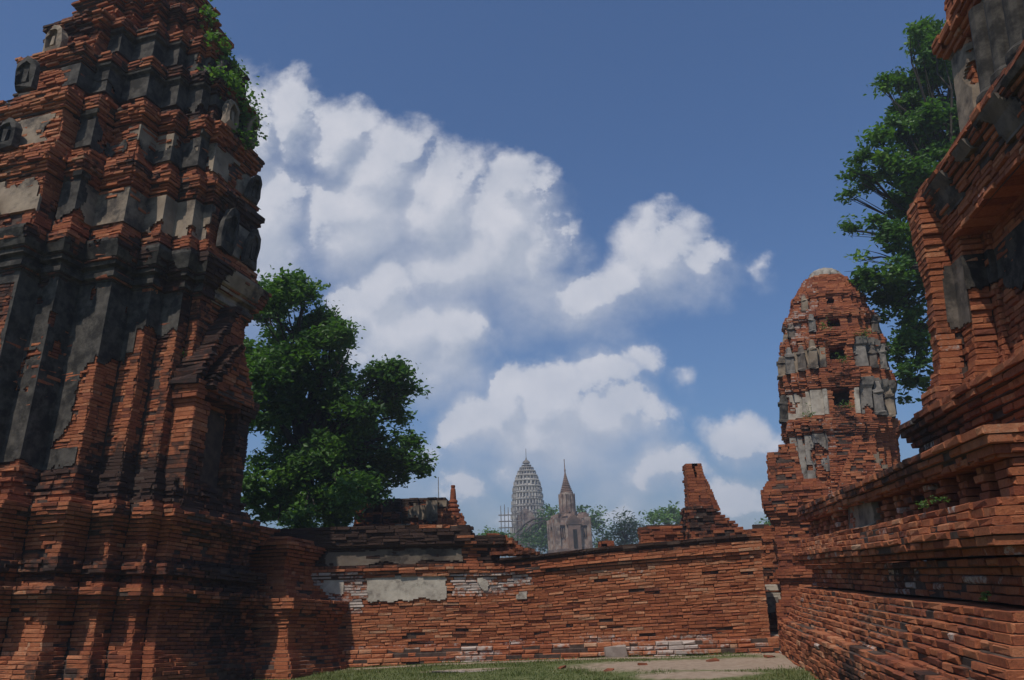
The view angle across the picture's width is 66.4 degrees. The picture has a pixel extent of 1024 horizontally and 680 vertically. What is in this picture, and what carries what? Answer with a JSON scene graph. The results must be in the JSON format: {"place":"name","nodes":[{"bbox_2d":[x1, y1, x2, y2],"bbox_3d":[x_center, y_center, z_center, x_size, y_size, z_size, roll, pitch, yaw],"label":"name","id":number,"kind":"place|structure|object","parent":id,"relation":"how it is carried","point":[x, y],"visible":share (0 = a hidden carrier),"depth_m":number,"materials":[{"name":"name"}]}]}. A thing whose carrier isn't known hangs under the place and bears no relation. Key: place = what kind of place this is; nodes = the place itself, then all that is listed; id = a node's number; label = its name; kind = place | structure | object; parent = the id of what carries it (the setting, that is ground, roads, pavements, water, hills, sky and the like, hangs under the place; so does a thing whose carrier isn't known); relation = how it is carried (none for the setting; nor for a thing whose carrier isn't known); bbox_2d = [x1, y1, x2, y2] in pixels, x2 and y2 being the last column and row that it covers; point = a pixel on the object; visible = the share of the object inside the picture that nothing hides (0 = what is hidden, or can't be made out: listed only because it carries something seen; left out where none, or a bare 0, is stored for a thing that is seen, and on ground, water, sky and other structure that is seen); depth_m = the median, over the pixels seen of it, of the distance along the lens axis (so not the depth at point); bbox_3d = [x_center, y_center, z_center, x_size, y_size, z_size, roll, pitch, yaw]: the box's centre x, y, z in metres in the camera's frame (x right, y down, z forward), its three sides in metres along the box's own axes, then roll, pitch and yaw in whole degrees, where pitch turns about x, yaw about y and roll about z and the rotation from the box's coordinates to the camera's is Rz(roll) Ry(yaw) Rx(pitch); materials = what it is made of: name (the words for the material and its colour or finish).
{"place":"outdoors","nodes":[
{"label":"outdoors","id":0,"kind":"place"},
{"bbox_2d":[439,485,466,524],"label":"spire","id":1,"kind":"structure","parent":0,"point":[452,516],"depth_m":21.31,"materials":[{"name":"brick"}]},
{"bbox_2d":[0,0,953,557],"label":"sky","id":2,"kind":"structure","parent":0,"point":[593,228],"materials":[{"name":"blue"}]},
{"bbox_2d":[255,632,814,679],"bbox_3d":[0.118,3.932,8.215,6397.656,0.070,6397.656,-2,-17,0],"label":"ground","id":3,"kind":"structure","parent":0,"point":[685,667],"depth_m":11.75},
{"bbox_2d":[0,0,348,679],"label":"brick prang","id":4,"kind":"structure","parent":3,"relation":"on","point":[136,543],"depth_m":12.19,"materials":[{"name":"brick"}]},
{"bbox_2d":[196,0,268,152],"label":"climbing plant","id":5,"kind":"object","parent":4,"relation":"attached to","point":[231,80],"visible":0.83,"depth_m":14.85,"materials":[{"name":"green plant"}]},
{"bbox_2d":[240,263,440,528],"bbox_3d":[-5.224,2.570,21.181,6.662,10.414,4.720,-2,-17,0],"label":"broadleaf tree","id":6,"kind":"object","parent":3,"relation":"on","point":[343,456],"visible":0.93,"depth_m":20.60,"materials":[{"name":"green plant"}]},
{"bbox_2d":[353,497,448,525],"bbox_3d":[-3.313,6.856,24.020,3.530,3.738,3.198,-2,-17,0],"label":"ruined base","id":7,"kind":"object","parent":3,"relation":"on","point":[418,511],"visible":0.12,"depth_m":23.47,"materials":[{"name":"brick"}]},
{"bbox_2d":[431,669,493,673],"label":"stone slab","id":8,"kind":"structure","parent":3,"relation":"on","point":[433,672],"depth_m":11.89,"materials":[{"name":"stone"}]},
{"bbox_2d":[478,525,506,534],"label":"distant tree","id":9,"kind":"object","parent":3,"relation":"on","point":[494,531],"visible":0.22,"depth_m":67.34,"materials":[{"name":"green plant"}]},
{"bbox_2d":[499,458,546,557],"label":"white prang","id":10,"kind":"structure","parent":3,"relation":"on","point":[527,498],"depth_m":164.57,"materials":[{"name":"stone"}]},
{"bbox_2d":[271,525,779,667],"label":"enclosure wall","id":11,"kind":"structure","parent":3,"relation":"on","point":[419,594],"depth_m":13.87,"materials":[{"name":"brick"}]},
{"bbox_2d":[486,533,539,555],"bbox_3d":[0.024,3.756,14.355,0.972,0.420,0.765,-2,-17,0],"label":"brick rubble","id":12,"kind":"object","parent":11,"relation":"on","point":[510,547],"visible":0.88,"depth_m":14.09,"materials":[{"name":"brown brick"}]},
{"bbox_2d":[505,503,558,553],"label":"distant tree","id":13,"kind":"object","parent":3,"relation":"on","point":[538,540],"visible":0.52,"depth_m":112.00,"materials":[{"name":"green plant"}]},
{"bbox_2d":[547,459,592,552],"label":"chedi","id":14,"kind":"structure","parent":3,"relation":"on","point":[569,528],"depth_m":95.34,"materials":[{"name":"stone"}]},
{"bbox_2d":[576,505,612,547],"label":"distant tree","id":15,"kind":"object","parent":3,"relation":"on","point":[594,523],"visible":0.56,"depth_m":105.67,"materials":[{"name":"green plant"}]},
{"bbox_2d":[598,539,614,546],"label":"ruined wall","id":16,"kind":"structure","parent":3,"relation":"on","point":[606,543],"depth_m":18.88,"materials":[{"name":"brick"}]},
{"bbox_2d":[603,506,648,545],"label":"distant tree","id":17,"kind":"object","parent":3,"relation":"on","point":[630,526],"visible":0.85,"depth_m":82.25,"materials":[{"name":"green plant"}]},
{"bbox_2d":[638,501,681,525],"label":"distant tree","id":18,"kind":"object","parent":3,"relation":"on","point":[671,515],"visible":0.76,"depth_m":91.72,"materials":[{"name":"green plant"}]},
{"bbox_2d":[637,524,684,543],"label":"ruined wall","id":19,"kind":"structure","parent":3,"relation":"on","point":[655,533],"depth_m":18.45,"materials":[{"name":"brick"}]},
{"bbox_2d":[706,658,718,661],"bbox_3d":[3.161,5.053,12.310,0.218,0.083,0.108,6,-18,-23],"label":"fallen brick","id":20,"kind":"object","parent":3,"relation":"on","point":[713,660],"visible":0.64,"depth_m":12.30,"materials":[{"name":"red brick"}]},
{"bbox_2d":[680,463,770,634],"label":"brick pillar","id":21,"kind":"structure","parent":3,"relation":"on","point":[702,517],"depth_m":17.63,"materials":[{"name":"brown brick"}]},
{"bbox_2d":[748,524,779,590],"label":"ruined wall","id":22,"kind":"structure","parent":3,"relation":"on","point":[769,560],"depth_m":19.73,"materials":[{"name":"brick"}]},
{"bbox_2d":[753,517,777,570],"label":"distant tree","id":23,"kind":"object","parent":3,"relation":"on","point":[766,522],"visible":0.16,"depth_m":68.33,"materials":[{"name":"green plant"}]},
{"bbox_2d":[765,584,780,631],"bbox_3d":[5.938,6.264,18.307,0.956,1.024,0.976,-2,-17,0],"label":"stone step","id":24,"kind":"object","parent":3,"relation":"on","point":[773,597],"visible":0.15,"depth_m":17.97,"materials":[{"name":"black stone"}]},
{"bbox_2d":[760,443,828,631],"bbox_3d":[6.724,4.695,18.343,1.559,4.413,1.635,-7,-17,16],"label":"porch stub","id":25,"kind":"object","parent":3,"relation":"on","point":[788,490],"visible":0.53,"depth_m":17.93,"materials":[{"name":"brick"}]},
{"bbox_2d":[776,268,907,564],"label":"prang","id":26,"kind":"structure","parent":3,"relation":"on","point":[838,447],"depth_m":21.70,"materials":[{"name":"brick"}]},
{"bbox_2d":[800,403,815,420],"bbox_3d":[8.042,1.954,21.238,0.514,0.510,0.592,11,-21,-35],"label":"weed","id":27,"kind":"object","parent":26,"relation":"on","point":[812,413],"visible":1,"depth_m":21.16,"materials":[{"name":"green plant"}]},
{"bbox_2d":[820,319,834,330],"bbox_3d":[8.682,-0.439,21.763,0.473,0.424,0.390,4,-18,-17],"label":"weed","id":28,"kind":"object","parent":26,"relation":"on","point":[822,324],"visible":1,"depth_m":21.71,"materials":[{"name":"green plant"}]},
{"bbox_2d":[835,352,850,362],"bbox_3d":[9.036,0.499,21.382,0.422,0.303,0.597,-18,-23,42],"label":"weed","id":29,"kind":"object","parent":26,"relation":"on","point":[842,357],"visible":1,"depth_m":21.41,"materials":[{"name":"green plant"}]},
{"bbox_2d":[836,400,854,408],"bbox_3d":[8.998,1.752,21.099,0.506,0.310,0.252,-10,-19,27],"label":"weed","id":30,"kind":"object","parent":26,"relation":"on","point":[848,406],"visible":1,"depth_m":21.10,"materials":[{"name":"green plant"}]},
{"bbox_2d":[855,328,871,335],"bbox_3d":[9.690,-0.188,21.796,0.507,0.407,0.827,8,-19,-29],"label":"weed","id":31,"kind":"object","parent":26,"relation":"on","point":[864,332],"visible":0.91,"depth_m":21.71,"materials":[{"name":"green plant"}]},
{"bbox_2d":[833,14,959,404],"bbox_3d":[12.436,-1.800,22.256,6.116,18.394,3.855,-2,-17,0],"label":"broadleaf tree","id":32,"kind":"object","parent":3,"relation":"on","point":[919,120],"visible":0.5,"depth_m":22.85,"materials":[{"name":"green plant"}]},
{"bbox_2d":[778,0,1023,679],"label":"brick temple","id":33,"kind":"structure","parent":3,"relation":"on","point":[924,612],"depth_m":7.91,"materials":[{"name":"brick"}]},
{"bbox_2d":[915,497,930,508],"bbox_3d":[3.695,1.478,7.064,0.125,0.100,0.193,-2,-17,0],"label":"weed","id":34,"kind":"object","parent":33,"relation":"on","point":[923,504],"visible":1,"depth_m":7.03,"materials":[{"name":"green plant"}]},
{"bbox_2d":[930,495,949,503],"bbox_3d":[3.602,1.341,6.597,0.150,0.079,0.112,-16,-22,40],"label":"weed","id":35,"kind":"object","parent":33,"relation":"on","point":[937,499],"visible":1,"depth_m":6.59,"materials":[{"name":"green plant"}]},
{"bbox_2d":[979,591,990,601],"bbox_3d":[3.547,1.925,5.878,0.096,0.085,0.119,-2,-17,0],"label":"weed","id":36,"kind":"object","parent":33,"relation":"on","point":[984,597],"visible":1,"depth_m":5.87,"materials":[{"name":"green plant"}]},
{"bbox_2d":[252,652,820,679],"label":"grass","id":37,"kind":"structure","parent":0,"point":[337,676],"depth_m":11.73,"materials":[{"name":"green plant"}]}
]}

